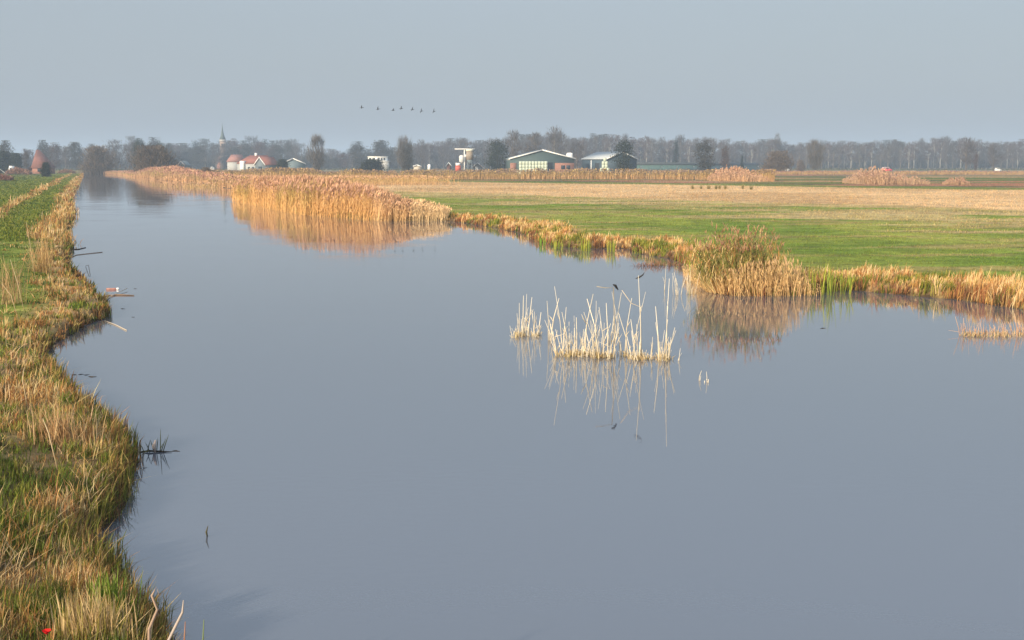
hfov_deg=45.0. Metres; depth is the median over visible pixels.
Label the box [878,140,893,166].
leafy tree
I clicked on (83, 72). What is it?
sky
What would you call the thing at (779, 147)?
bare tree
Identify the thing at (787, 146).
birch tree
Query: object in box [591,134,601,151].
bare tree
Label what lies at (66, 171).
brush heap
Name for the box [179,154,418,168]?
undergrowth
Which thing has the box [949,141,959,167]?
bare tree
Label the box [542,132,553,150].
bare tree
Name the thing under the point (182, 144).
leafy tree
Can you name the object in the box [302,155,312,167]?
leafy tree
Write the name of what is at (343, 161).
autumn tree
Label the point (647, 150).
autumn tree
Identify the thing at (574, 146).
bare tree
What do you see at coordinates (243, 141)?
leafy tree
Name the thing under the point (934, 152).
birch tree
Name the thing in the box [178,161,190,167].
shed
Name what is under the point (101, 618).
grass tussock
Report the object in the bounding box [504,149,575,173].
barn
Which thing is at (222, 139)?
church
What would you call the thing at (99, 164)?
willow bush
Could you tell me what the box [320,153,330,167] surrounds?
leafy tree
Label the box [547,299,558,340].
reed clump
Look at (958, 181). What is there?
reed patch
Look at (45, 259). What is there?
grass tussock
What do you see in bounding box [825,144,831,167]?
birch tree
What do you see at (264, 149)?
autumn tree
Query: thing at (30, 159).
autumn tree
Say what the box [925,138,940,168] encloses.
bare tree
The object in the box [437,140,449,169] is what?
bare tree
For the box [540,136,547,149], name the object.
birch tree
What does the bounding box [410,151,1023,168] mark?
undergrowth
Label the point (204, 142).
leafy tree
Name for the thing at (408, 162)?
leafy tree
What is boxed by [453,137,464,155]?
bare tree
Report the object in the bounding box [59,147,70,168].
bare tree
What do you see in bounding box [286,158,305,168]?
grey shed
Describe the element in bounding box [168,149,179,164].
leafy tree
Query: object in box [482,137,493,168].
bare tree
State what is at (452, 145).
leafy tree
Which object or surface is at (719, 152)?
bare tree
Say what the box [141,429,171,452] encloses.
water plant
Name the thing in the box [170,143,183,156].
autumn tree
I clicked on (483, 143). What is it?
bare tree
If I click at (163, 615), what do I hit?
waterside sedge
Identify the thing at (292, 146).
bare tree
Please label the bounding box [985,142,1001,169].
bare tree
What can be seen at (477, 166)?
yard shed
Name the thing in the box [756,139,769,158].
leafy tree
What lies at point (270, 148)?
autumn tree
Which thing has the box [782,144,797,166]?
bare tree
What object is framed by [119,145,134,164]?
bare tree
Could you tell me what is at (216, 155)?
bare tree
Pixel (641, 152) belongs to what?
birch tree
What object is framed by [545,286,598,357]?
reed clump
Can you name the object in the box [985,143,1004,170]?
bare tree
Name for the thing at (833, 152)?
bare tree
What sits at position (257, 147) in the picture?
autumn tree
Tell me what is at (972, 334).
reed clump
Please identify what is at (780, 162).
willow bush
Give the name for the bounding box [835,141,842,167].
bare tree
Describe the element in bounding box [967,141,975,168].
bare tree
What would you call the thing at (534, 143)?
bare tree
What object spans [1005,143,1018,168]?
bare tree
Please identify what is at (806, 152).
bare tree
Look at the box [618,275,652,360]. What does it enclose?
reed clump
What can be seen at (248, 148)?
leafy tree
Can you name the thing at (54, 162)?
autumn tree
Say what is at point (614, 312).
broken stalk
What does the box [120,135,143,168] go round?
bare tree
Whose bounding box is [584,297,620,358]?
reed clump
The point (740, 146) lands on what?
leafy tree
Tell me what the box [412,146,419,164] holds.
bare tree
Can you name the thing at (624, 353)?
reed clump
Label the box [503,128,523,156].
bare tree
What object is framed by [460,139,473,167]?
birch tree
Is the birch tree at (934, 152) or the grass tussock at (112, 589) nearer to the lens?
the grass tussock at (112, 589)
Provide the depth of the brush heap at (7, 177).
281.98 m
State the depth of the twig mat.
49.09 m
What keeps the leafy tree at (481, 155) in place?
on the ground at (816, 245)
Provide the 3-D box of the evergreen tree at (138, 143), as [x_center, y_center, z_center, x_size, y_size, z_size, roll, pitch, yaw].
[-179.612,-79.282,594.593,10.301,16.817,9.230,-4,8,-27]
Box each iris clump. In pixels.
[539,235,545,245]
[554,240,562,248]
[581,238,590,250]
[607,241,615,251]
[803,265,815,294]
[818,255,838,295]
[840,268,854,294]
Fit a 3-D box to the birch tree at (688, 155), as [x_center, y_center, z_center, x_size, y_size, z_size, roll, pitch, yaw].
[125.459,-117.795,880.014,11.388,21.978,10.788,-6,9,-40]
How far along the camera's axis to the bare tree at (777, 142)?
890.19 m
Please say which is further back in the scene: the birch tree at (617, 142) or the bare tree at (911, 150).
the bare tree at (911, 150)
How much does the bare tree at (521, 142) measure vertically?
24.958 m
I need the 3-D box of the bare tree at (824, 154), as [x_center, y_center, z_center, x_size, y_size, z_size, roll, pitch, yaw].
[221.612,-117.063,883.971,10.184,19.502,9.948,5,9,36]
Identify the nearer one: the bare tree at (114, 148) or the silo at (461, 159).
the silo at (461, 159)
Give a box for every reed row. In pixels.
[182,166,776,181]
[409,168,700,173]
[775,170,1023,174]
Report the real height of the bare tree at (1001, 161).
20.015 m
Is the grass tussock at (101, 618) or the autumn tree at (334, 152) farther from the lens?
the autumn tree at (334, 152)
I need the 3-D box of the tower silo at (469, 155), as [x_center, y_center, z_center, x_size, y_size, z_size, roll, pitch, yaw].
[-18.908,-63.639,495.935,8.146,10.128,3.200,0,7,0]
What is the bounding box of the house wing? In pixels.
[253,157,277,169]
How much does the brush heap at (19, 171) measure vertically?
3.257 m
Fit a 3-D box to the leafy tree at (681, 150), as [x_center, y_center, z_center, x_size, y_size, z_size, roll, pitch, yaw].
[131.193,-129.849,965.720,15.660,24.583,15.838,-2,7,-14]
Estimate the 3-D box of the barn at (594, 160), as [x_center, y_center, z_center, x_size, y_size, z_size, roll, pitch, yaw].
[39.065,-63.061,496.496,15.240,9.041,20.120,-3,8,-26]
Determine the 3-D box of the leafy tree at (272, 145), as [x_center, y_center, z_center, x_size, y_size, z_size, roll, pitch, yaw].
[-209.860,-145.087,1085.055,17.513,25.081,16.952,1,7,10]
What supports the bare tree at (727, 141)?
on the ground at (816, 245)
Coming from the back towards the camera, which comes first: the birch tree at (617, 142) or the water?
the birch tree at (617, 142)
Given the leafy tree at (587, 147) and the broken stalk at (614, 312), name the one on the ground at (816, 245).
the leafy tree at (587, 147)
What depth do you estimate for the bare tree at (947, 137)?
962.98 m
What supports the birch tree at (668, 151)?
on the ground at (816, 245)
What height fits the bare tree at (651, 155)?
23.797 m
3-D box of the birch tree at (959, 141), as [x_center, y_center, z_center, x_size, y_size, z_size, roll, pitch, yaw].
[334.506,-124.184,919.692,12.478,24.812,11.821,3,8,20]
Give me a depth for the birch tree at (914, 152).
891.59 m
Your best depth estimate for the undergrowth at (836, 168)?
781.39 m
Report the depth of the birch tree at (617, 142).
909.93 m
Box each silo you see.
[459,155,463,165]
[464,149,473,168]
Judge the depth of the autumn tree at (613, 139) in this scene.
1003.09 m
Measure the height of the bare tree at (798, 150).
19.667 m
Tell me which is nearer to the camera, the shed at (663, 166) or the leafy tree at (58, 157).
the shed at (663, 166)
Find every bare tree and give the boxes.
[21,148,30,168]
[59,146,72,168]
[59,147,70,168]
[103,139,127,167]
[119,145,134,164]
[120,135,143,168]
[209,144,223,168]
[215,144,229,168]
[245,135,264,152]
[274,140,286,158]
[282,139,301,157]
[286,148,303,160]
[290,143,309,157]
[345,151,355,166]
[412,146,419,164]
[413,138,428,169]
[419,143,430,168]
[429,141,442,168]
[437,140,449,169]
[441,138,454,163]
[451,142,461,165]
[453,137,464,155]
[456,140,466,168]
[471,140,480,163]
[479,140,489,168]
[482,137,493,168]
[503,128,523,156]
[503,137,511,157]
[519,135,526,153]
[523,131,543,152]
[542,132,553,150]
[546,125,568,154]
[562,137,569,154]
[563,140,588,168]
[566,138,581,168]
[586,138,598,155]
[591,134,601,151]
[619,132,630,148]
[645,137,659,161]
[654,137,666,161]
[676,134,687,161]
[686,139,704,161]
[691,138,700,161]
[709,138,719,161]
[714,140,723,161]
[722,138,732,162]
[730,141,740,162]
[753,141,762,162]
[757,140,765,162]
[762,140,771,161]
[773,133,780,166]
[777,140,783,156]
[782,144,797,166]
[790,144,805,164]
[801,142,811,168]
[818,143,827,168]
[820,140,828,168]
[828,142,839,167]
[835,140,852,161]
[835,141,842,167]
[852,144,864,167]
[856,142,873,167]
[870,139,882,157]
[876,143,885,168]
[889,139,899,168]
[893,141,907,167]
[902,142,920,168]
[915,138,927,168]
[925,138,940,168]
[936,136,952,164]
[938,139,953,168]
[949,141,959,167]
[955,136,979,171]
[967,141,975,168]
[979,141,990,168]
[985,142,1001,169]
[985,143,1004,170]
[996,142,1009,168]
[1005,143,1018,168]
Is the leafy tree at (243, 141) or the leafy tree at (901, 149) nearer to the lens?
the leafy tree at (901, 149)
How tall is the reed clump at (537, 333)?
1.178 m
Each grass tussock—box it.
[0,248,48,304]
[3,401,108,447]
[18,230,64,272]
[25,587,158,639]
[85,566,142,616]
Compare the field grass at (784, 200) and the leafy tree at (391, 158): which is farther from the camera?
the leafy tree at (391, 158)
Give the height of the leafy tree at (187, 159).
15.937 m
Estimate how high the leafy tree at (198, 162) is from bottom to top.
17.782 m
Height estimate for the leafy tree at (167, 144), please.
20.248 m
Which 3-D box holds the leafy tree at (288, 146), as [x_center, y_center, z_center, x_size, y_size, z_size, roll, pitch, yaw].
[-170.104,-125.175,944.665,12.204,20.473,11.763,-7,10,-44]
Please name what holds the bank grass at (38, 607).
on the ground at (816, 245)
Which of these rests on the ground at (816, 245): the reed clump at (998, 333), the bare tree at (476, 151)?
the bare tree at (476, 151)
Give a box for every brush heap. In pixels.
[0,173,14,180]
[4,166,31,174]
[58,168,75,172]
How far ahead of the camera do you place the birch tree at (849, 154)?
875.74 m
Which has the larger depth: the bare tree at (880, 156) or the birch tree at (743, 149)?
the birch tree at (743, 149)
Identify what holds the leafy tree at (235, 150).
on the ground at (816, 245)
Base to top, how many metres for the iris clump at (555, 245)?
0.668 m
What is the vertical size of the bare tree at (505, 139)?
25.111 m
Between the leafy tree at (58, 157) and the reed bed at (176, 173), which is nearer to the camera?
the reed bed at (176, 173)
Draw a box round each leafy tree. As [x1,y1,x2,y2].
[0,140,13,157]
[36,140,52,160]
[50,146,64,168]
[63,142,86,170]
[145,137,160,160]
[165,143,177,163]
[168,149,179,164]
[178,143,189,157]
[179,149,194,167]
[189,145,209,168]
[196,139,210,154]
[225,147,242,161]
[239,140,250,155]
[239,143,254,157]
[263,140,280,156]
[268,145,285,161]
[281,140,292,153]
[282,143,295,160]
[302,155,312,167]
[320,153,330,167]
[328,157,340,168]
[348,141,366,168]
[368,140,392,162]
[382,148,396,167]
[389,151,399,168]
[400,144,415,170]
[446,138,458,159]
[474,140,483,164]
[517,134,526,152]
[581,138,590,155]
[587,133,598,152]
[597,134,605,150]
[599,134,614,151]
[654,141,668,161]
[672,138,687,161]
[691,140,717,170]
[738,141,748,161]
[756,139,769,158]
[866,142,878,164]
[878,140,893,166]
[889,139,900,168]
[894,141,906,166]
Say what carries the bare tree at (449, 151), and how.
on the ground at (816, 245)
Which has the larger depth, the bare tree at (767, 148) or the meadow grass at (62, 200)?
the bare tree at (767, 148)
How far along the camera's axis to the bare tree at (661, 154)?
920.47 m
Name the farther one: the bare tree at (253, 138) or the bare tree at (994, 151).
the bare tree at (253, 138)
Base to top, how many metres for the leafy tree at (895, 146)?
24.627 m
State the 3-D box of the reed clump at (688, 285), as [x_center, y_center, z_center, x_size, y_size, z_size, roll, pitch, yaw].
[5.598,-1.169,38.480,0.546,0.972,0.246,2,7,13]
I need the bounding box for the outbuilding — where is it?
[226,155,243,169]
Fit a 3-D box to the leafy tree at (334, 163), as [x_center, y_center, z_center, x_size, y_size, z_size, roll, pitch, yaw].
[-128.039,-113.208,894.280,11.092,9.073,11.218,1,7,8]
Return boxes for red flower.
[42,629,50,639]
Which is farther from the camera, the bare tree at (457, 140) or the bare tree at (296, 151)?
the bare tree at (457, 140)
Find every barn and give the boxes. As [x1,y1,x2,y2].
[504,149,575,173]
[581,152,638,173]
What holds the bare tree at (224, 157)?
on the ground at (816, 245)
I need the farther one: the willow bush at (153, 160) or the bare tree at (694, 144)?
the bare tree at (694, 144)
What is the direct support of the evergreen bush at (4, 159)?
on the ground at (816, 245)
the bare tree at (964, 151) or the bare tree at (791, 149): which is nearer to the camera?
the bare tree at (964, 151)
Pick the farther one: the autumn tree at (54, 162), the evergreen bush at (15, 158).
the autumn tree at (54, 162)
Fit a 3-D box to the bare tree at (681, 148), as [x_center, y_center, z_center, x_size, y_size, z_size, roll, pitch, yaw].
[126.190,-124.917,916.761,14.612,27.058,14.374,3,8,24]
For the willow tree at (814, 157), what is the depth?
554.17 m
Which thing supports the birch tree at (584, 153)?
on the ground at (816, 245)
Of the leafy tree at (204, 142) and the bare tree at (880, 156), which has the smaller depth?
the bare tree at (880, 156)
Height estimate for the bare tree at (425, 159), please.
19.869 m
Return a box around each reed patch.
[707,164,768,181]
[842,165,929,184]
[942,177,969,184]
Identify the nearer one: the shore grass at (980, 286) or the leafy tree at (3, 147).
the shore grass at (980, 286)
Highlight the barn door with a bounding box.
[548,162,552,172]
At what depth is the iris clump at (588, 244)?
57.49 m
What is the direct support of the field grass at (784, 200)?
on the ground at (816, 245)
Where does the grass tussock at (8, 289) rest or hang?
on the ground at (816, 245)
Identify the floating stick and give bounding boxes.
[106,294,133,295]
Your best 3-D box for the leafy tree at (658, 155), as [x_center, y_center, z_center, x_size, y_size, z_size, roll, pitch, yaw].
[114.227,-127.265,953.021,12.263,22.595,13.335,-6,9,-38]
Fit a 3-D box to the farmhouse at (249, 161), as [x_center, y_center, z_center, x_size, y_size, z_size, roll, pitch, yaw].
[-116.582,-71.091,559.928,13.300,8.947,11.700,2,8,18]
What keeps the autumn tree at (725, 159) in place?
on the ground at (816, 245)
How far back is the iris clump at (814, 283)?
38.14 m
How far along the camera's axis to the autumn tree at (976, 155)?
604.80 m
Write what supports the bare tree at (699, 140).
on the ground at (816, 245)
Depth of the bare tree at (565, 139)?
891.03 m
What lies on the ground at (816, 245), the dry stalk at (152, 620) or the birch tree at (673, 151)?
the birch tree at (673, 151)
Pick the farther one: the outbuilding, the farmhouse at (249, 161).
the outbuilding
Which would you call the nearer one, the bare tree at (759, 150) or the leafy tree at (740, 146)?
the bare tree at (759, 150)
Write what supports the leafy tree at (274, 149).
on the ground at (816, 245)
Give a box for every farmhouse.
[31,150,55,173]
[236,153,268,169]
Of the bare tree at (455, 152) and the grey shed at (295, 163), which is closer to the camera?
the grey shed at (295, 163)
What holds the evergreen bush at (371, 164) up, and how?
on the ground at (816, 245)
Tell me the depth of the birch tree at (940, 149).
896.09 m
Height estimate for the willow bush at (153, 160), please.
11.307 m
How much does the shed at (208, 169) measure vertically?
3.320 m
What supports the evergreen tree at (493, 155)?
on the ground at (816, 245)
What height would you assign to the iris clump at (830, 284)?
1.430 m
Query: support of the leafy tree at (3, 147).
on the ground at (816, 245)
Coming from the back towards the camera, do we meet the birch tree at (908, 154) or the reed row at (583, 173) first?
the birch tree at (908, 154)
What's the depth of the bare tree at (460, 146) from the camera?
879.49 m
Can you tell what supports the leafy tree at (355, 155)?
on the ground at (816, 245)
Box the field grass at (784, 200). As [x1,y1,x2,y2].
[230,175,1023,290]
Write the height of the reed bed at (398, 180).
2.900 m
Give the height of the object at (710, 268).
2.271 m
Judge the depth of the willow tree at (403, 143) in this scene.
534.19 m
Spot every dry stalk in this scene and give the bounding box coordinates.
[22,370,27,406]
[43,419,57,469]
[147,588,159,639]
[167,600,183,639]
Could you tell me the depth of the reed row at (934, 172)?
446.66 m
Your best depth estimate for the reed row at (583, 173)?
311.69 m
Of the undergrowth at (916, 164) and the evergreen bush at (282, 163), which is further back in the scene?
the undergrowth at (916, 164)
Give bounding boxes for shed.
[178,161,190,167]
[202,167,213,173]
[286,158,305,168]
[445,162,451,170]
[472,162,482,171]
[637,162,766,170]
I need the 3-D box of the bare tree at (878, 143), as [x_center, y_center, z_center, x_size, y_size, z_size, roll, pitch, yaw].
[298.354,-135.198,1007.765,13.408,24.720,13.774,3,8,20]
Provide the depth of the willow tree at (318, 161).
514.43 m
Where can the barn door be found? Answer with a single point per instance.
(550, 164)
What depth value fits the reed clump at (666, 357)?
25.46 m
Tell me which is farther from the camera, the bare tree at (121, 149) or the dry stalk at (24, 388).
the bare tree at (121, 149)
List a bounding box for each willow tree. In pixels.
[306,132,328,170]
[393,133,413,170]
[804,139,824,170]
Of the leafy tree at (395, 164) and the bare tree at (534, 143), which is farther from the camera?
the leafy tree at (395, 164)
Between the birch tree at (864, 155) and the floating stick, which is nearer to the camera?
the floating stick
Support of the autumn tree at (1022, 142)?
on the ground at (816, 245)
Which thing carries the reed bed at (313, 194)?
on the water
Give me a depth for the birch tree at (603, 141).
896.22 m
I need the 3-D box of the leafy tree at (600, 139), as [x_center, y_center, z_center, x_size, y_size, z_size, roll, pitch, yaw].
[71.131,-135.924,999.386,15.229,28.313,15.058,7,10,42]
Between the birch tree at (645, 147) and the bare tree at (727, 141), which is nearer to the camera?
the bare tree at (727, 141)
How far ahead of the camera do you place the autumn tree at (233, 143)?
1069.66 m
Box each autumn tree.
[22,149,35,166]
[47,142,61,170]
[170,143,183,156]
[173,151,187,163]
[226,138,238,155]
[248,142,262,154]
[254,143,268,154]
[266,146,278,156]
[329,149,341,159]
[335,153,350,167]
[609,134,618,151]
[627,137,639,157]
[637,139,652,161]
[719,146,729,167]
[973,152,978,170]
[1006,142,1021,157]
[1016,139,1023,156]
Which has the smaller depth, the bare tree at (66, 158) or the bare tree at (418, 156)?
the bare tree at (418, 156)
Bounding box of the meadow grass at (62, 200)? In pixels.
[0,173,83,246]
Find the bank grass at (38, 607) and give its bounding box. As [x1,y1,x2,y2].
[0,226,184,639]
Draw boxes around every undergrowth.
[20,157,138,168]
[55,167,1023,169]
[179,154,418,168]
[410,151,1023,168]
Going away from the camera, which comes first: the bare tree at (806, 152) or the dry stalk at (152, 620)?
the dry stalk at (152, 620)
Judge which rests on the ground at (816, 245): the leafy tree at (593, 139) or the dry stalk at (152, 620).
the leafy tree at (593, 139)
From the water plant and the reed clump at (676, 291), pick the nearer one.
the water plant
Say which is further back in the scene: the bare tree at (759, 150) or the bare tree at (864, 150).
the bare tree at (864, 150)
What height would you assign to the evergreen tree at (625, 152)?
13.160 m
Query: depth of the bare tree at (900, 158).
907.70 m
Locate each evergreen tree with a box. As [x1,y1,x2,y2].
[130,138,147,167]
[480,139,510,170]
[608,139,637,174]
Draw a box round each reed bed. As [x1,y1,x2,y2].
[103,165,309,187]
[160,174,461,187]
[229,174,451,221]
[683,248,820,296]
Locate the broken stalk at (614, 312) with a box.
[597,286,614,352]
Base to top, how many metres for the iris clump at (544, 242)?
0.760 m
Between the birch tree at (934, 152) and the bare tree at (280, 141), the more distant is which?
the bare tree at (280, 141)
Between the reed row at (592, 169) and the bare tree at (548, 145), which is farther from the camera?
the bare tree at (548, 145)
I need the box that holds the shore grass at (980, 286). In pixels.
[250,201,1023,308]
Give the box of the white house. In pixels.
[367,156,388,171]
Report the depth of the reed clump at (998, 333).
29.07 m
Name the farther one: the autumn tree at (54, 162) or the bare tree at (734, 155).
the bare tree at (734, 155)
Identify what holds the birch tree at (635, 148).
on the ground at (816, 245)
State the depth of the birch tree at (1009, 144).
907.59 m
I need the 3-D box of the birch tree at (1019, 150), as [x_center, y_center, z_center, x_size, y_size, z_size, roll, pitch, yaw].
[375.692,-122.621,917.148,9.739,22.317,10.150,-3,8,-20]
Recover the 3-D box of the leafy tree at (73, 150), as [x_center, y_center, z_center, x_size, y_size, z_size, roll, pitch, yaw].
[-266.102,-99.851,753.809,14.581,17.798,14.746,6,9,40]
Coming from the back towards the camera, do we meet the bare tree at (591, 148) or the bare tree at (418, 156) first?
the bare tree at (591, 148)
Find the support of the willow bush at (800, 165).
on the ground at (816, 245)
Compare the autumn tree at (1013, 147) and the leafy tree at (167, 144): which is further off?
the autumn tree at (1013, 147)
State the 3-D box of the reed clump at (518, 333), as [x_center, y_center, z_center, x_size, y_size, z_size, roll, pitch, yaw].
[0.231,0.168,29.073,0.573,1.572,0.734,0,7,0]
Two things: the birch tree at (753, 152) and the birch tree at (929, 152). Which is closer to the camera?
the birch tree at (753, 152)
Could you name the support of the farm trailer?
on the ground at (816, 245)
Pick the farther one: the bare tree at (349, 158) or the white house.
the bare tree at (349, 158)
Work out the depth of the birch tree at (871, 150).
913.44 m
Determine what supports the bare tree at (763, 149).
on the ground at (816, 245)
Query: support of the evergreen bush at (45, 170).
on the ground at (816, 245)
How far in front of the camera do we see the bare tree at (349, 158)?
943.35 m
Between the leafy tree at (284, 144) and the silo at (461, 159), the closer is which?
the silo at (461, 159)
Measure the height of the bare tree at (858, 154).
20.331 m
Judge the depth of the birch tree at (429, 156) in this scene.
900.72 m
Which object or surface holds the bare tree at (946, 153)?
on the ground at (816, 245)
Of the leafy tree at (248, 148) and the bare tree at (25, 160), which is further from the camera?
the leafy tree at (248, 148)
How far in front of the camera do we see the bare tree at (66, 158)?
894.63 m
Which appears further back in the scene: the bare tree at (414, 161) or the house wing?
the bare tree at (414, 161)
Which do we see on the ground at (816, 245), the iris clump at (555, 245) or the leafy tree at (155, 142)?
the leafy tree at (155, 142)
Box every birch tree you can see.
[426,143,434,163]
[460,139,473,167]
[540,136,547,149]
[580,137,590,157]
[599,136,609,151]
[603,134,615,151]
[613,135,620,151]
[631,139,639,156]
[637,137,645,161]
[643,135,649,161]
[661,141,672,161]
[667,140,674,161]
[681,140,693,161]
[739,140,748,160]
[745,144,758,162]
[782,144,791,161]
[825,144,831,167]
[845,140,858,167]
[861,144,870,167]
[867,141,877,169]
[902,142,913,168]
[910,141,918,167]
[922,143,934,167]
[930,137,938,169]
[935,137,945,168]
[956,137,965,167]
[972,138,984,168]
[1003,141,1014,162]
[1012,141,1022,167]
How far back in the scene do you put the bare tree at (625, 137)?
898.03 m
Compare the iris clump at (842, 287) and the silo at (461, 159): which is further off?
the silo at (461, 159)
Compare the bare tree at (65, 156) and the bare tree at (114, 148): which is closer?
the bare tree at (65, 156)
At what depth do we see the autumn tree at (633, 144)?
968.00 m
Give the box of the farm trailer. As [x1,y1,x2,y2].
[455,163,460,171]
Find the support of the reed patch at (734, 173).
on the ground at (816, 245)
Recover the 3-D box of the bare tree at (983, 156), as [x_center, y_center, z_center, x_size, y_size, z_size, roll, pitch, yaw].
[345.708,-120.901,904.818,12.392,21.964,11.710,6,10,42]
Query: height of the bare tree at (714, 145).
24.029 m
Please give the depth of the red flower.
9.18 m
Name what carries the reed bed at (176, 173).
on the ground at (816, 245)
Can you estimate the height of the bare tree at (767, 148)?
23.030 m
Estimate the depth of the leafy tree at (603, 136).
966.55 m
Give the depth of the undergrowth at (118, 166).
942.75 m
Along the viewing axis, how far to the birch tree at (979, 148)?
890.64 m
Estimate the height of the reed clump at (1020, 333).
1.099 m
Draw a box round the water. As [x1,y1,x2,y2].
[48,171,1023,639]
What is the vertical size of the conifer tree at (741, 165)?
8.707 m
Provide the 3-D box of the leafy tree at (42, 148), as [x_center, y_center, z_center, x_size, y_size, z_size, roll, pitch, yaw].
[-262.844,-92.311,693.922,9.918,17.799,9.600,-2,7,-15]
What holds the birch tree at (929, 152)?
on the ground at (816, 245)
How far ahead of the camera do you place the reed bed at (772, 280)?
37.94 m
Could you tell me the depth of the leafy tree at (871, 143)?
995.90 m
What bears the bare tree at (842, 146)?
on the ground at (816, 245)
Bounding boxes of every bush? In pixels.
[0,151,12,172]
[7,153,24,171]
[39,162,51,176]
[76,145,124,173]
[123,144,185,172]
[273,159,290,168]
[353,159,388,170]
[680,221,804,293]
[756,150,796,171]
[794,159,805,171]
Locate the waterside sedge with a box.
[28,207,189,639]
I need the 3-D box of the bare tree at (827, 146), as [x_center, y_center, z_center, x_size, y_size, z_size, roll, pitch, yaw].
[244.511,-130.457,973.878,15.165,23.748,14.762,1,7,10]
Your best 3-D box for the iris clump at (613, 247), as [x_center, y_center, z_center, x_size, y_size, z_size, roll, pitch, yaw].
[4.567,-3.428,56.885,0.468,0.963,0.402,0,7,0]
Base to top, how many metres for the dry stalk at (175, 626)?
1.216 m
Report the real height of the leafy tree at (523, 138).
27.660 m
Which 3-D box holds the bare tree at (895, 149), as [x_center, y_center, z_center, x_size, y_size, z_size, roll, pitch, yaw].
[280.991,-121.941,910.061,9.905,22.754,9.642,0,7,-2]
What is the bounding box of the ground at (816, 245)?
[0,167,1023,639]
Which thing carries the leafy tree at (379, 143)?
on the ground at (816, 245)
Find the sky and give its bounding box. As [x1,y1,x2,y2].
[0,0,1023,159]
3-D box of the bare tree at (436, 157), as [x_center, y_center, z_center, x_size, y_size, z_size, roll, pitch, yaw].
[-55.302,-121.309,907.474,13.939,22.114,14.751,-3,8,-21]
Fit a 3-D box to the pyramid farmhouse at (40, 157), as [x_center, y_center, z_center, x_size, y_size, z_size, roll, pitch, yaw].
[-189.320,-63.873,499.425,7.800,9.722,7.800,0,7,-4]
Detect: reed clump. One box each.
[510,295,532,337]
[526,312,541,336]
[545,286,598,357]
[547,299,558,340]
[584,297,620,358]
[612,292,645,356]
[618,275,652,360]
[652,289,675,361]
[672,273,684,294]
[686,273,699,293]
[949,316,994,336]
[987,322,1019,337]
[1008,318,1023,335]
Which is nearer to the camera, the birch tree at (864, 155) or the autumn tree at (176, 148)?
the birch tree at (864, 155)
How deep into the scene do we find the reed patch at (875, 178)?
229.93 m
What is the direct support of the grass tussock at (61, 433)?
on the ground at (816, 245)
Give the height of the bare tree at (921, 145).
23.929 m
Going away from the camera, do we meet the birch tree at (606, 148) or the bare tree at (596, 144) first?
the birch tree at (606, 148)
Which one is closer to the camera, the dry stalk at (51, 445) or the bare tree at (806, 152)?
the dry stalk at (51, 445)
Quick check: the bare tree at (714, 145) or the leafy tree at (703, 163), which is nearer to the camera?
the leafy tree at (703, 163)
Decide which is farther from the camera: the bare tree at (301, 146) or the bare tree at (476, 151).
the bare tree at (301, 146)
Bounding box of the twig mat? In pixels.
[612,260,681,266]
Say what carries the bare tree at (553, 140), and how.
on the ground at (816, 245)
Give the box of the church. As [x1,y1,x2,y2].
[215,126,226,168]
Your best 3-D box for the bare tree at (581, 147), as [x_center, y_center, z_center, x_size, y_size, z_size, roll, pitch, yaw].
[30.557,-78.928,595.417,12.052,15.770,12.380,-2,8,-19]

